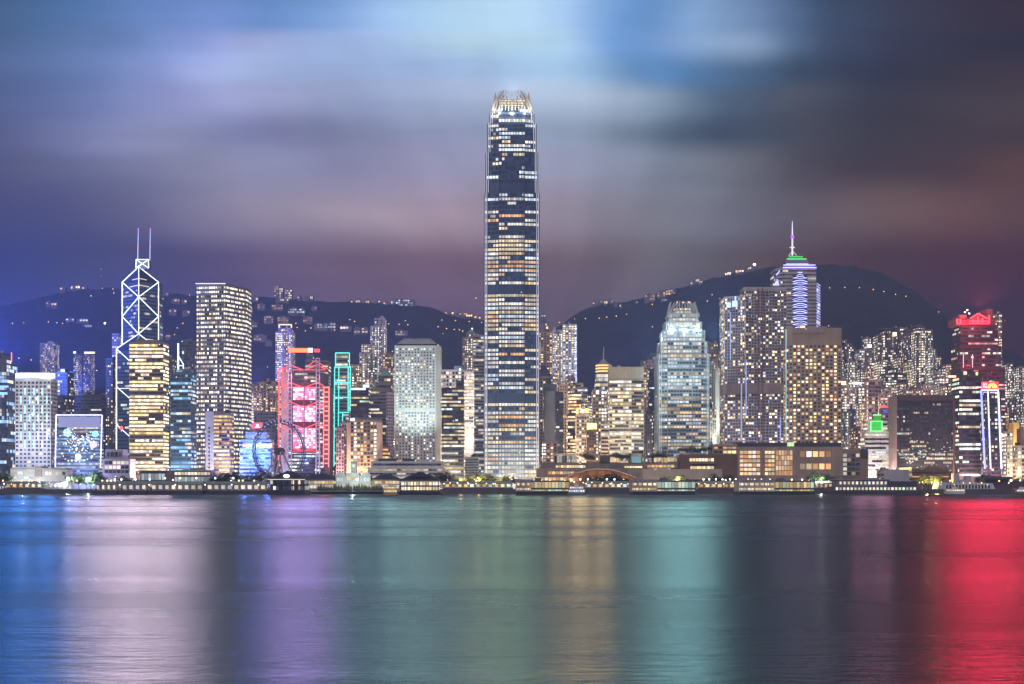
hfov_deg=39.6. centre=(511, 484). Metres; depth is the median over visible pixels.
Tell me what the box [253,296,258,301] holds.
hillside house
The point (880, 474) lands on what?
block
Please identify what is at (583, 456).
broadleaf tree
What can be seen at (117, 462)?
office annex
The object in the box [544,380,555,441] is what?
slab tower
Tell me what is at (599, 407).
office tower
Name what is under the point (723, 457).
terrace mall
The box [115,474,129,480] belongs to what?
broadleaf tree
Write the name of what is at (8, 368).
office tower
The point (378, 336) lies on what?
apartment tower
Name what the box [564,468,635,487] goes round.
arched hall
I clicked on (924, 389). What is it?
apartment block
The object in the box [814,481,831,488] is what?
promenade arcade
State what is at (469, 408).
office tower
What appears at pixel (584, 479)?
broadleaf tree
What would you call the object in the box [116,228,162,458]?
braced tower
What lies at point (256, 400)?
apartment block
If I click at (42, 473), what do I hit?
civic hall
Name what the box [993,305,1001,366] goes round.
apartment tower
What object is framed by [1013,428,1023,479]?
office block
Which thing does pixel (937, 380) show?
apartment block
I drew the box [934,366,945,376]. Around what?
apartment block
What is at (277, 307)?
hillside house
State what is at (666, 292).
hillside house
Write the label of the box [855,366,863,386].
apartment block
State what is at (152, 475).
garden pavilion
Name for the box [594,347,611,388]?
crowned tower
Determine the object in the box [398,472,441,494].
ferry pier
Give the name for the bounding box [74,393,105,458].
office block
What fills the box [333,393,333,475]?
apartment block
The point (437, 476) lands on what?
broadleaf tree
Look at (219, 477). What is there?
broadleaf tree
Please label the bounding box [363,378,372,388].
apartment block
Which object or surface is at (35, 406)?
hotel
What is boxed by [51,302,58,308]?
hillside house
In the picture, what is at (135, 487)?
boarding pier
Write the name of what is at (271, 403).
apartment block
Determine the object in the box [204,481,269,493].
boarding pier
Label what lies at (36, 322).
hill
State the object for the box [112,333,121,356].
apartment tower
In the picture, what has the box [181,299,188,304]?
hillside house
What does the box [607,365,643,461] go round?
office tower
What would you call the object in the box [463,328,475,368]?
apartment tower
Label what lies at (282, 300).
hillside house
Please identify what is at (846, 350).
apartment tower
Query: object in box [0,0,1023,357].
sky
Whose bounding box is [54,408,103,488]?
office block
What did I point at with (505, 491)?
quay wall
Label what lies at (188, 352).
office tower
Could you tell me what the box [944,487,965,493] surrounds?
ferry boat
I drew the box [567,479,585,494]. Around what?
ferry boat
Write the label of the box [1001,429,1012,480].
office block
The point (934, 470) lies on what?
tiled hall
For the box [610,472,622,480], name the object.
broadleaf tree
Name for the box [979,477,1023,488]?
gangway roof
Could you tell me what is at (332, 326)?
hillside house
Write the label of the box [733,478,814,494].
ferry pier
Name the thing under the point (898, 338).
apartment tower
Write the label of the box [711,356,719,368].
apartment block
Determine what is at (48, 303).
hillside house
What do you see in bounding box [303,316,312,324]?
hillside house
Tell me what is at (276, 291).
hillside house
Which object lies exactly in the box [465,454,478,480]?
plant block
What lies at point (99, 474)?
broadleaf tree
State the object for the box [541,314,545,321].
hillside house
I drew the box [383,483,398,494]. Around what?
ferry boat
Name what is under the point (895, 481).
landing pier
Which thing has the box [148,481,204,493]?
boarding pier
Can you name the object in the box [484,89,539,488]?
skyscraper
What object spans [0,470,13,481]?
broadleaf tree
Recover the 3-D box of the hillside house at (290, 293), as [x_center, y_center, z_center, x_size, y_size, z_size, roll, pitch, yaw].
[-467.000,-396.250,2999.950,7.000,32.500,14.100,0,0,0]
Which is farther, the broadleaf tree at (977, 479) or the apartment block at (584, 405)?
the apartment block at (584, 405)
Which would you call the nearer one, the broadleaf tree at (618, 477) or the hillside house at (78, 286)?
the broadleaf tree at (618, 477)
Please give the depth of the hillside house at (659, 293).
2873.00 m
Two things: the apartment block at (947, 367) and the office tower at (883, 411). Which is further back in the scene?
the apartment block at (947, 367)
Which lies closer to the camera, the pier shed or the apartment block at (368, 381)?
the pier shed
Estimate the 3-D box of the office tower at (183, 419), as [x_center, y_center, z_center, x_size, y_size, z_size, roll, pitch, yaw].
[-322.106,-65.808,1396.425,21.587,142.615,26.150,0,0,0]
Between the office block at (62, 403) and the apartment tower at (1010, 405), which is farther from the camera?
the apartment tower at (1010, 405)
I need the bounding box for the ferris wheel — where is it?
[251,418,306,482]
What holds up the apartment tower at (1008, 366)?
on the hill at (627, 334)
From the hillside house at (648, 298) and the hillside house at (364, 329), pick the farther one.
the hillside house at (648, 298)
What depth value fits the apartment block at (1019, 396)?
1672.20 m
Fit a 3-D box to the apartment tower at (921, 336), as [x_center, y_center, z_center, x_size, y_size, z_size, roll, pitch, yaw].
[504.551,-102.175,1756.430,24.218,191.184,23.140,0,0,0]
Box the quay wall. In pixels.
[0,489,1014,493]
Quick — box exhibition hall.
[166,470,215,488]
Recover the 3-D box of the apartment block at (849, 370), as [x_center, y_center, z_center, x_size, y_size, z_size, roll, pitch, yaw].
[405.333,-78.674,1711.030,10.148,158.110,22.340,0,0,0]
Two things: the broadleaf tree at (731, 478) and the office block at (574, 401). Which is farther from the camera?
the office block at (574, 401)
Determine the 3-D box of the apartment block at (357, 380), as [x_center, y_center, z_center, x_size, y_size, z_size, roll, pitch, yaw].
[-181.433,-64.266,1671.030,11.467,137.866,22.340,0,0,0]
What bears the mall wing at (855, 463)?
on the ground
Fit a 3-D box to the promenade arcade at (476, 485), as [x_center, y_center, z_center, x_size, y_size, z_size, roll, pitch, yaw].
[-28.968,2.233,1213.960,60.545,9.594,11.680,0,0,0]
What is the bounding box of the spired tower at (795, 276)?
[770,221,820,327]
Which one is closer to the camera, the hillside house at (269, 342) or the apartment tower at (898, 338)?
the apartment tower at (898, 338)
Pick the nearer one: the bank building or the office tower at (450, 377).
the bank building
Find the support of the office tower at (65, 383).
on the ground
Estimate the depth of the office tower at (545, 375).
1560.00 m
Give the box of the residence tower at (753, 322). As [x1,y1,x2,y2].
[720,286,786,443]
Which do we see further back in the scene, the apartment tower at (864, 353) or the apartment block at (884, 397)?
the apartment tower at (864, 353)
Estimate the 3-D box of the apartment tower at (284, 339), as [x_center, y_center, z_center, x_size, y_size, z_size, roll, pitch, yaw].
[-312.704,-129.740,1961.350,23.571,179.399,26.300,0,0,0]
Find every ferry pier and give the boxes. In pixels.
[267,471,310,494]
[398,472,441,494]
[515,478,569,494]
[629,478,695,494]
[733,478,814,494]
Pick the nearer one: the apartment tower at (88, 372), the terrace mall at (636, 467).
the terrace mall at (636, 467)
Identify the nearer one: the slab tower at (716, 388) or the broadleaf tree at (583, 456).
the broadleaf tree at (583, 456)
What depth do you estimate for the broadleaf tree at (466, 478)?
1233.42 m
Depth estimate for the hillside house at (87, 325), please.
2733.00 m
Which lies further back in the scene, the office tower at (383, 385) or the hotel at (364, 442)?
the office tower at (383, 385)
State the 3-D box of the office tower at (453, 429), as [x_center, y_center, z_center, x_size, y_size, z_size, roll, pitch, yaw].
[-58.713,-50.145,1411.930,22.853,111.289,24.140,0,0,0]
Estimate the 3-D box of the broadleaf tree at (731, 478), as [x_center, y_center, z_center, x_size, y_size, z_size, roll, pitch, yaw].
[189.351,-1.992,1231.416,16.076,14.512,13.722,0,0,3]
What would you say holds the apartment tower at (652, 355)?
on the hill at (627, 334)
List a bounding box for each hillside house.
[46,301,51,307]
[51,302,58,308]
[60,286,66,292]
[66,317,75,322]
[75,284,83,290]
[77,318,89,323]
[82,323,93,327]
[166,334,171,339]
[169,308,177,315]
[171,298,180,304]
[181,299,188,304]
[182,310,190,316]
[251,321,258,327]
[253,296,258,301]
[253,334,267,341]
[257,303,265,310]
[264,315,274,323]
[265,339,272,345]
[272,304,283,310]
[274,285,279,297]
[275,297,289,302]
[277,316,289,325]
[279,287,283,297]
[285,288,288,297]
[288,288,292,300]
[288,307,298,315]
[299,307,305,316]
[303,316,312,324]
[311,305,317,310]
[314,322,321,330]
[322,322,327,331]
[327,322,336,331]
[340,325,351,331]
[354,326,360,334]
[361,326,368,333]
[395,330,407,335]
[396,298,409,305]
[410,299,415,305]
[456,312,461,317]
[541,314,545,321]
[545,322,548,330]
[644,294,654,303]
[656,290,664,298]
[663,289,670,296]
[668,288,674,293]
[734,268,738,274]
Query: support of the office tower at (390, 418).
on the ground
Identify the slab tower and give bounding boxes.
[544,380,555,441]
[713,369,719,443]
[1009,418,1018,445]
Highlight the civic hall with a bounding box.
[10,466,72,488]
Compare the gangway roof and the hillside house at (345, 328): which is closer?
the gangway roof
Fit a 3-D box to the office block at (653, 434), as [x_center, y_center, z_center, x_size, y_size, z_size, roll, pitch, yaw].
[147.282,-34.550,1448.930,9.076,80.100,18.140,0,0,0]
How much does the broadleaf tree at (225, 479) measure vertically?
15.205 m
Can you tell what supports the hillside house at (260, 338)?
on the hill at (36, 322)
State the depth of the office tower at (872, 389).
1560.00 m
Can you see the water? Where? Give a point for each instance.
(498, 589)
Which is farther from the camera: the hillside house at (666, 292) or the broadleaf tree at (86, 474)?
the hillside house at (666, 292)
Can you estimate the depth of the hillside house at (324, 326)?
2793.00 m
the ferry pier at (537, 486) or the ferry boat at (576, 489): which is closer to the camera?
the ferry boat at (576, 489)
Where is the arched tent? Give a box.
[44,481,70,488]
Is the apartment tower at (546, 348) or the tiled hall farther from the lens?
the apartment tower at (546, 348)
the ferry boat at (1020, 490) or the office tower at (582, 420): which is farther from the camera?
the office tower at (582, 420)
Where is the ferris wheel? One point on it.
(279, 452)
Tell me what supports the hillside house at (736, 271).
on the hill at (627, 334)
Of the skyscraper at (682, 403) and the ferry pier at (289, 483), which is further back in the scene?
the skyscraper at (682, 403)
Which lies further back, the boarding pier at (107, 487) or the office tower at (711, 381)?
the office tower at (711, 381)
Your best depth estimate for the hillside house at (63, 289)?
2993.00 m
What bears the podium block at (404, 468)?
on the ground
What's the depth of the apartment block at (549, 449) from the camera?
1352.36 m
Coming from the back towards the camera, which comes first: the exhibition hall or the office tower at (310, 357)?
the office tower at (310, 357)
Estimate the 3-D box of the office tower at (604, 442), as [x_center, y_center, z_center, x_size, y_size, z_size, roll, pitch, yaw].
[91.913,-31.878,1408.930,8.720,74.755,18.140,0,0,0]
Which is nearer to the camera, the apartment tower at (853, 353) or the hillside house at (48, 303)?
the apartment tower at (853, 353)
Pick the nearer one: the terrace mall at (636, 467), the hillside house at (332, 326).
the terrace mall at (636, 467)
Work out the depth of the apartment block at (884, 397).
1542.36 m
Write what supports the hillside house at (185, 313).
on the hill at (36, 322)
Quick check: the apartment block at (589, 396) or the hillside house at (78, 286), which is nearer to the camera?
the apartment block at (589, 396)
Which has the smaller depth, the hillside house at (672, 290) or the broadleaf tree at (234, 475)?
the broadleaf tree at (234, 475)
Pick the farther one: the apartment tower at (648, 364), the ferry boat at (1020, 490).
the apartment tower at (648, 364)
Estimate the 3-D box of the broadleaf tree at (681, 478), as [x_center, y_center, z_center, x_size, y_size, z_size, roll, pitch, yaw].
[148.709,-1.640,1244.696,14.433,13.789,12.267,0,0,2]
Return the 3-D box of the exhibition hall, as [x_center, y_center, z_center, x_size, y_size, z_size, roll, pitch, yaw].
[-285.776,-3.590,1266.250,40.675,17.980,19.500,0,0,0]
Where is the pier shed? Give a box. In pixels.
[932,474,994,488]
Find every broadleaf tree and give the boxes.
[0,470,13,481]
[62,474,81,488]
[78,472,93,488]
[80,471,101,488]
[87,471,107,480]
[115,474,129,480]
[210,471,230,480]
[218,473,234,480]
[226,471,242,480]
[237,473,253,480]
[245,469,271,480]
[434,472,446,482]
[439,474,454,487]
[441,470,456,480]
[457,475,472,480]
[470,471,487,480]
[481,473,495,480]
[496,474,510,480]
[506,474,518,484]
[579,475,594,483]
[580,451,592,458]
[587,473,603,480]
[601,473,617,480]
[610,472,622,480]
[611,452,621,461]
[652,451,662,457]
[659,451,668,457]
[674,474,688,479]
[686,444,695,453]
[706,473,719,480]
[724,474,737,480]
[805,470,824,480]
[914,474,929,485]
[927,476,940,484]
[933,474,946,481]
[975,473,994,481]
[1011,476,1023,480]
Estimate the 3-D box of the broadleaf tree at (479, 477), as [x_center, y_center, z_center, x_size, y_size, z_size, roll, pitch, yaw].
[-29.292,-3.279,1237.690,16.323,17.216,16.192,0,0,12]
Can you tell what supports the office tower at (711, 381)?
on the ground
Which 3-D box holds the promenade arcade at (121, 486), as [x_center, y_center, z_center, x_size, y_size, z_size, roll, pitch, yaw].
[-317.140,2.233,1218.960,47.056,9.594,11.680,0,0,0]
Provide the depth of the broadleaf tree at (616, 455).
1306.98 m
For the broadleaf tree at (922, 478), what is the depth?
1238.07 m
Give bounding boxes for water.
[0,494,1023,683]
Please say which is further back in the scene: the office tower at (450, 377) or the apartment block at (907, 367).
the apartment block at (907, 367)
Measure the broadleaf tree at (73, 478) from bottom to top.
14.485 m
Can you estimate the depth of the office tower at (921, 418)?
1352.00 m
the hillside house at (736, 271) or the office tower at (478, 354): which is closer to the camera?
the office tower at (478, 354)
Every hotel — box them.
[15,372,56,467]
[347,418,382,473]
[784,326,841,442]
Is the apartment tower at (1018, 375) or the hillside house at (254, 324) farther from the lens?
the hillside house at (254, 324)
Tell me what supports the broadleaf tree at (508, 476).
on the ground
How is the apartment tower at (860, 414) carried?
on the ground
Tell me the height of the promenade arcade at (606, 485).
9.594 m
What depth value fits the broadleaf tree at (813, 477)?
1218.06 m
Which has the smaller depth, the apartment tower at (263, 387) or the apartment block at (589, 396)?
the apartment block at (589, 396)
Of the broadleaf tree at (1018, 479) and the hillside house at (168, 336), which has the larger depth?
the hillside house at (168, 336)
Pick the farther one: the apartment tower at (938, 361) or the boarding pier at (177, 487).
the apartment tower at (938, 361)
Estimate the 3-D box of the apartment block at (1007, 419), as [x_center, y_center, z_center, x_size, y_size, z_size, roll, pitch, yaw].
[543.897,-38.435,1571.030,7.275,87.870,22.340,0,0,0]
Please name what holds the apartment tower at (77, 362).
on the hill at (36, 322)
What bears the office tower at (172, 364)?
on the ground
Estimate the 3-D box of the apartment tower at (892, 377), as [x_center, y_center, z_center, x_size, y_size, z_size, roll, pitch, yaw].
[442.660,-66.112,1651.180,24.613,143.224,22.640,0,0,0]
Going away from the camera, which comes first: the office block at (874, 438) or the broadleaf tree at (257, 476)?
the broadleaf tree at (257, 476)
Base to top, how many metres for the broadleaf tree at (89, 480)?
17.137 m
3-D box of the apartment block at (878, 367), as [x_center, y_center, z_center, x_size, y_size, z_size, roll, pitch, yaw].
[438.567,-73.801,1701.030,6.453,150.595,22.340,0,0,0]
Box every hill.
[0,287,483,469]
[557,264,1023,393]
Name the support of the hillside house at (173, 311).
on the hill at (36, 322)
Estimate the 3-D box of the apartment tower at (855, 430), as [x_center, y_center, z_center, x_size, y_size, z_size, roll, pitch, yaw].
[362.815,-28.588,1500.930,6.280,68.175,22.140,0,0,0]
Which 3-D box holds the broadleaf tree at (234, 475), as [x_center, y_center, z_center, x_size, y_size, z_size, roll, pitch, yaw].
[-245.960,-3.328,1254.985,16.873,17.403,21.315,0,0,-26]
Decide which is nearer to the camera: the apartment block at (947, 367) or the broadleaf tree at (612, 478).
the broadleaf tree at (612, 478)
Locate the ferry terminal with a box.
[309,461,400,491]
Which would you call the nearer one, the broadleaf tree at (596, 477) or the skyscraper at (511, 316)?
the broadleaf tree at (596, 477)
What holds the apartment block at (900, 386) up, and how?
on the ground
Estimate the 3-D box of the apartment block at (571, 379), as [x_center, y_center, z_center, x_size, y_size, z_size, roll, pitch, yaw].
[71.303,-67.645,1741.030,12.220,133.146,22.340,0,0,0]
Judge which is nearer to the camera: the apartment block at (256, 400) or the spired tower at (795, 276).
the spired tower at (795, 276)
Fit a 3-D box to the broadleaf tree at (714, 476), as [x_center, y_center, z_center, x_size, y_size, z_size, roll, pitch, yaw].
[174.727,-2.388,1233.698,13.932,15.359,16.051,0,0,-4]
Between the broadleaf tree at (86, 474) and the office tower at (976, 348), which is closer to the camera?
the broadleaf tree at (86, 474)
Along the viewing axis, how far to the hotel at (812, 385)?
1352.00 m
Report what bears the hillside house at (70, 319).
on the hill at (36, 322)
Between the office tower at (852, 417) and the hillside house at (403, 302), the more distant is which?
the hillside house at (403, 302)
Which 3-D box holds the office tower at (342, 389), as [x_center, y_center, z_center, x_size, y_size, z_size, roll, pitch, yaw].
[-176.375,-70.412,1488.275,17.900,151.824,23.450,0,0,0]
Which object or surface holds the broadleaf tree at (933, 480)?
on the ground
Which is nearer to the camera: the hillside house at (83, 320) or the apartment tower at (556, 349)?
the apartment tower at (556, 349)
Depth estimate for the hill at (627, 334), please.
2716.07 m
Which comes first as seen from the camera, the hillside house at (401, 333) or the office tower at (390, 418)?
the office tower at (390, 418)
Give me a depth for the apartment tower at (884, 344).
1751.20 m
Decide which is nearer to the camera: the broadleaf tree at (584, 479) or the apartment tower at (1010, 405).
the broadleaf tree at (584, 479)
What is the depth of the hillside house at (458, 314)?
2993.00 m
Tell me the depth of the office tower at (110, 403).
1650.00 m
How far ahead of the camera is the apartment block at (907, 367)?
1692.20 m
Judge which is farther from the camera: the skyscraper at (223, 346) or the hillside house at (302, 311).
the hillside house at (302, 311)
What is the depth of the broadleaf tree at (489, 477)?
1244.03 m
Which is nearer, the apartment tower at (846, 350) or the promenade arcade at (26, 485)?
the promenade arcade at (26, 485)
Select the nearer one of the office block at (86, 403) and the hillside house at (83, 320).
the office block at (86, 403)
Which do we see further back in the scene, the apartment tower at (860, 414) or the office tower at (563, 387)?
the apartment tower at (860, 414)
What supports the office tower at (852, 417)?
on the ground
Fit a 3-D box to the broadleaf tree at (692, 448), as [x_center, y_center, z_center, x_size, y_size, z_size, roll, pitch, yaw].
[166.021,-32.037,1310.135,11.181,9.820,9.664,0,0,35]
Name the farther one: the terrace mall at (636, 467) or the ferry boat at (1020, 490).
the terrace mall at (636, 467)
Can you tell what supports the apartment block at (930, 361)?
on the hill at (627, 334)
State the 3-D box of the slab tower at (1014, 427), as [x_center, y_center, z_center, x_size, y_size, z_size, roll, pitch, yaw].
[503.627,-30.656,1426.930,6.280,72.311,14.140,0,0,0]
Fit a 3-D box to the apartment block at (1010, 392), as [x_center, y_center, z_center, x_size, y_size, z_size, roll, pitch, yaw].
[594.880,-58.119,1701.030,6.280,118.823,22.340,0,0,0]
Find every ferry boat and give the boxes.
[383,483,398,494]
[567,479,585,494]
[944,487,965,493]
[1015,487,1023,493]
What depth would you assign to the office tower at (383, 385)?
1500.00 m
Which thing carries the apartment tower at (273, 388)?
on the hill at (36, 322)
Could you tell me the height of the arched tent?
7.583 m
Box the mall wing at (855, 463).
[843,449,867,478]
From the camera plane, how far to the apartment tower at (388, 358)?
1860.00 m
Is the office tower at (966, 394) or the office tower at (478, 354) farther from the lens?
the office tower at (478, 354)
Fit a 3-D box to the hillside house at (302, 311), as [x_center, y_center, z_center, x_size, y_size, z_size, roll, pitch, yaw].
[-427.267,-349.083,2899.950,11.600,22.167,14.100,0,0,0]
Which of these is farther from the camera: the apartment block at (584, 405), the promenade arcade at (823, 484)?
the apartment block at (584, 405)
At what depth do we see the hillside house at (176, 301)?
2933.00 m
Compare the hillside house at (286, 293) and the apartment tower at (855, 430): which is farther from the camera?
the hillside house at (286, 293)
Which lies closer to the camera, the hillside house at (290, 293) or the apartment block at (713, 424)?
the apartment block at (713, 424)
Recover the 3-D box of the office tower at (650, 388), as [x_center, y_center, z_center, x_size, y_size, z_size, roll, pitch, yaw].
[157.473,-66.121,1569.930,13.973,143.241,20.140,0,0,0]
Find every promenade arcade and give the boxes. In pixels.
[3,481,46,488]
[118,481,151,488]
[443,481,512,488]
[584,481,628,488]
[696,481,733,488]
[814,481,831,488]
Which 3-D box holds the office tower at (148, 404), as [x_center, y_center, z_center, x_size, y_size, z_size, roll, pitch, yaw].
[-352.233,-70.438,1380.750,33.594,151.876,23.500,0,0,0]
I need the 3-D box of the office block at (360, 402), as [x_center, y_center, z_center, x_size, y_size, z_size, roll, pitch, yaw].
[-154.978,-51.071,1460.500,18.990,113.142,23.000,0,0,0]
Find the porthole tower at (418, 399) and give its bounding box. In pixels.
[394,339,441,460]
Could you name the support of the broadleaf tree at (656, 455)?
on the terrace mall at (636, 467)
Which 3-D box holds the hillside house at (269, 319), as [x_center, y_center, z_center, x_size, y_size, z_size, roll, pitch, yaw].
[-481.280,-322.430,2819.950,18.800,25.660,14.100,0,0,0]
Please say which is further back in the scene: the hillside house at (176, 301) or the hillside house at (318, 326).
the hillside house at (176, 301)
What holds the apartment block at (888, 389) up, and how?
on the ground
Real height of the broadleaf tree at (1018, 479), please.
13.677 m
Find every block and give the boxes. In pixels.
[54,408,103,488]
[57,395,72,413]
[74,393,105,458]
[206,409,233,476]
[240,423,273,488]
[251,388,261,426]
[254,408,277,475]
[265,390,277,411]
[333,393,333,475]
[351,385,370,417]
[352,374,362,387]
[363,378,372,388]
[368,459,444,488]
[369,357,378,388]
[383,444,389,458]
[387,365,393,378]
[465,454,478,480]
[542,438,556,461]
[551,368,557,383]
[553,379,568,391]
[565,375,575,384]
[567,383,575,413]
[567,390,589,461]
[581,398,591,429]
[586,423,597,461]
[587,391,591,401]
[644,407,651,461]
[652,411,653,461]
[710,404,716,444]
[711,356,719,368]
[844,358,854,386]
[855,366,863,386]
[860,415,888,478]
[862,362,873,380]
[874,359,882,379]
[877,467,911,480]
[878,391,892,430]
[881,384,892,393]
[894,354,902,372]
[894,381,907,395]
[900,383,918,394]
[903,360,911,388]
[918,381,932,394]
[925,345,935,388]
[933,372,950,394]
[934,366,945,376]
[939,378,949,394]
[942,362,950,376]
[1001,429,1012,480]
[1005,410,1008,430]
[1006,386,1013,397]
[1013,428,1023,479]
[1014,392,1023,428]
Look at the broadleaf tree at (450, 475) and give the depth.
1246.65 m
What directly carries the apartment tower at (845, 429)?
on the ground
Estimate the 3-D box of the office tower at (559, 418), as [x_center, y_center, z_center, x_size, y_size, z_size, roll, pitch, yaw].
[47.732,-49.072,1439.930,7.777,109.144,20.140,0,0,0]
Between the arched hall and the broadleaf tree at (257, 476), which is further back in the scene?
the arched hall
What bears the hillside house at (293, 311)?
on the hill at (36, 322)
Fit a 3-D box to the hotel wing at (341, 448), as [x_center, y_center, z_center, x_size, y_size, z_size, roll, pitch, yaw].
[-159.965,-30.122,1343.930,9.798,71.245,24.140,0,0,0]
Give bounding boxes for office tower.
[0,351,16,488]
[55,369,75,413]
[106,356,115,448]
[129,340,168,480]
[169,355,176,469]
[170,343,196,469]
[182,339,195,369]
[288,348,330,386]
[334,351,350,477]
[371,367,393,445]
[387,390,393,458]
[442,366,473,387]
[442,378,464,480]
[464,369,473,456]
[473,334,483,474]
[540,365,550,461]
[555,383,562,461]
[559,381,566,461]
[574,382,586,401]
[575,408,588,461]
[592,382,607,461]
[600,421,608,454]
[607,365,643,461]
[647,369,653,413]
[710,362,713,406]
[847,406,855,426]
[864,376,880,420]
[878,405,888,430]
[889,395,955,473]
[948,309,1005,428]
[948,369,981,482]
[976,382,1001,482]
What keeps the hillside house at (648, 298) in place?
on the hill at (627, 334)
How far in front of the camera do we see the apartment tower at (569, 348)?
1848.00 m
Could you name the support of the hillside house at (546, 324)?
on the hill at (36, 322)
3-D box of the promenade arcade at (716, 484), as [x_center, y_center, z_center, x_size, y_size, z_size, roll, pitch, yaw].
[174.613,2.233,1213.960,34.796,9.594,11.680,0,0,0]
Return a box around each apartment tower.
[40,341,58,379]
[73,351,81,395]
[83,352,95,394]
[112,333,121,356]
[257,378,271,410]
[269,381,280,473]
[275,324,294,381]
[350,362,360,387]
[359,343,374,377]
[370,315,386,374]
[383,351,393,369]
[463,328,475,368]
[540,327,551,374]
[552,327,561,380]
[562,321,576,382]
[640,352,656,366]
[643,360,653,414]
[707,341,717,361]
[841,338,851,376]
[841,377,863,425]
[841,408,849,448]
[850,425,860,448]
[852,345,855,360]
[855,335,873,386]
[856,398,863,431]
[873,328,896,373]
[880,365,905,395]
[894,326,904,355]
[901,324,910,361]
[911,324,932,388]
[936,353,941,368]
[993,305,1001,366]
[1002,358,1012,387]
[1005,398,1015,422]
[1013,364,1023,392]
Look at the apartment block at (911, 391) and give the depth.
1562.50 m
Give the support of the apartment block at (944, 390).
on the ground
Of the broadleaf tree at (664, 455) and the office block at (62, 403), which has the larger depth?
the office block at (62, 403)
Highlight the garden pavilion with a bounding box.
[139,470,165,480]
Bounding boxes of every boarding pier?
[92,481,119,493]
[118,481,148,493]
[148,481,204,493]
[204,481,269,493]
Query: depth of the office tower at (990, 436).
1315.00 m
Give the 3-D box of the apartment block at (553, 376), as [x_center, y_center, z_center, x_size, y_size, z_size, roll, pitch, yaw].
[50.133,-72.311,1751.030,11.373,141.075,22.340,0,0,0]
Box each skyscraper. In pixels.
[195,283,250,475]
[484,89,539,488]
[654,301,709,468]
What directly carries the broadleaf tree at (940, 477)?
on the ground
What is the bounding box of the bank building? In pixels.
[278,358,332,476]
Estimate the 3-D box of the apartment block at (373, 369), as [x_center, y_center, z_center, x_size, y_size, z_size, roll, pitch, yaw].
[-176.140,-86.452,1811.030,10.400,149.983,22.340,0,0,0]
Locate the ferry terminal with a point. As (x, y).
(353, 477)
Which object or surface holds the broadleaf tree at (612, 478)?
on the ground
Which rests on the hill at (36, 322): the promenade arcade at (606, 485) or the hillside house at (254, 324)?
the hillside house at (254, 324)
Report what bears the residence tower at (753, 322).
on the ground
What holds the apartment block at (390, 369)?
on the hill at (36, 322)
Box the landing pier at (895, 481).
[820,469,921,493]
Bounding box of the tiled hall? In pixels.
[900,465,951,488]
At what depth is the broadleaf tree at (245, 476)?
1238.83 m
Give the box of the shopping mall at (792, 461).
[732,442,842,479]
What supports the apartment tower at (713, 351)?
on the hill at (627, 334)
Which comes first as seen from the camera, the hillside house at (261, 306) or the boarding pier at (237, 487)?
the boarding pier at (237, 487)
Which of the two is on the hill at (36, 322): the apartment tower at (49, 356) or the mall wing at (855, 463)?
the apartment tower at (49, 356)
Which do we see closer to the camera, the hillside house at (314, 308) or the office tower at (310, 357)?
the office tower at (310, 357)
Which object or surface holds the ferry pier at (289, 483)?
in the water
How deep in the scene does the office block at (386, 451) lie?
1350.00 m
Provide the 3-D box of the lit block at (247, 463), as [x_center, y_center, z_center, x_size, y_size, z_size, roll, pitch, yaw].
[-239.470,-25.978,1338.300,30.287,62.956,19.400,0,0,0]
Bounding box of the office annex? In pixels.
[102,449,135,480]
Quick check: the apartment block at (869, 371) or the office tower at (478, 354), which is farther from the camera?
the apartment block at (869, 371)
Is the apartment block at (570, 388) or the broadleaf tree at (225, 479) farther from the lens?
the apartment block at (570, 388)
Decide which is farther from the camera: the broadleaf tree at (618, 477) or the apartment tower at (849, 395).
the apartment tower at (849, 395)
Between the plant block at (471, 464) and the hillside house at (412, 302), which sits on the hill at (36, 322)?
the hillside house at (412, 302)
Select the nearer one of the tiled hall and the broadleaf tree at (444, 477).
the broadleaf tree at (444, 477)
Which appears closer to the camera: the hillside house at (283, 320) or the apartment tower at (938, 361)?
the apartment tower at (938, 361)
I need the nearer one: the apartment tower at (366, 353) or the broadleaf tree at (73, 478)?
the broadleaf tree at (73, 478)
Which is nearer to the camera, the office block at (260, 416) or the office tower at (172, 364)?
the office tower at (172, 364)
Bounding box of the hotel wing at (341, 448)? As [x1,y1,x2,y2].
[336,420,346,475]
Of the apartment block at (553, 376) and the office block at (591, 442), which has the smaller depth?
the office block at (591, 442)
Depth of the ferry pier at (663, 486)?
1090.38 m
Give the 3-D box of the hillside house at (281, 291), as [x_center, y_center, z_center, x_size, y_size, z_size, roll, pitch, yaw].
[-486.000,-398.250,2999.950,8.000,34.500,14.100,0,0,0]
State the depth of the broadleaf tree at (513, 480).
1226.77 m
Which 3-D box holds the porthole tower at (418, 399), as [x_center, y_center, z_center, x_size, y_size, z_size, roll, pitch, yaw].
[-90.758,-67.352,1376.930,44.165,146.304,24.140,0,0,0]
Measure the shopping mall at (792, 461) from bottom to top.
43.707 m
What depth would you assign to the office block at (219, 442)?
1334.86 m
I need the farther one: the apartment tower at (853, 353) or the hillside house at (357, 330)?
the hillside house at (357, 330)
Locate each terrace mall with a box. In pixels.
[536,454,721,482]
[676,444,736,487]
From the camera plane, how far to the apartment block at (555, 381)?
1702.50 m
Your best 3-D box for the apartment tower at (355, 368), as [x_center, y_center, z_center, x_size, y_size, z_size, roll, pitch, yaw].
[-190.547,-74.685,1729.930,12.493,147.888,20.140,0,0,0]
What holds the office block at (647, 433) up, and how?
on the ground
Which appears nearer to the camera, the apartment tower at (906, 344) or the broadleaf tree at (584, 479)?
the broadleaf tree at (584, 479)
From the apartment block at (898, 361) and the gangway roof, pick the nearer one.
the gangway roof

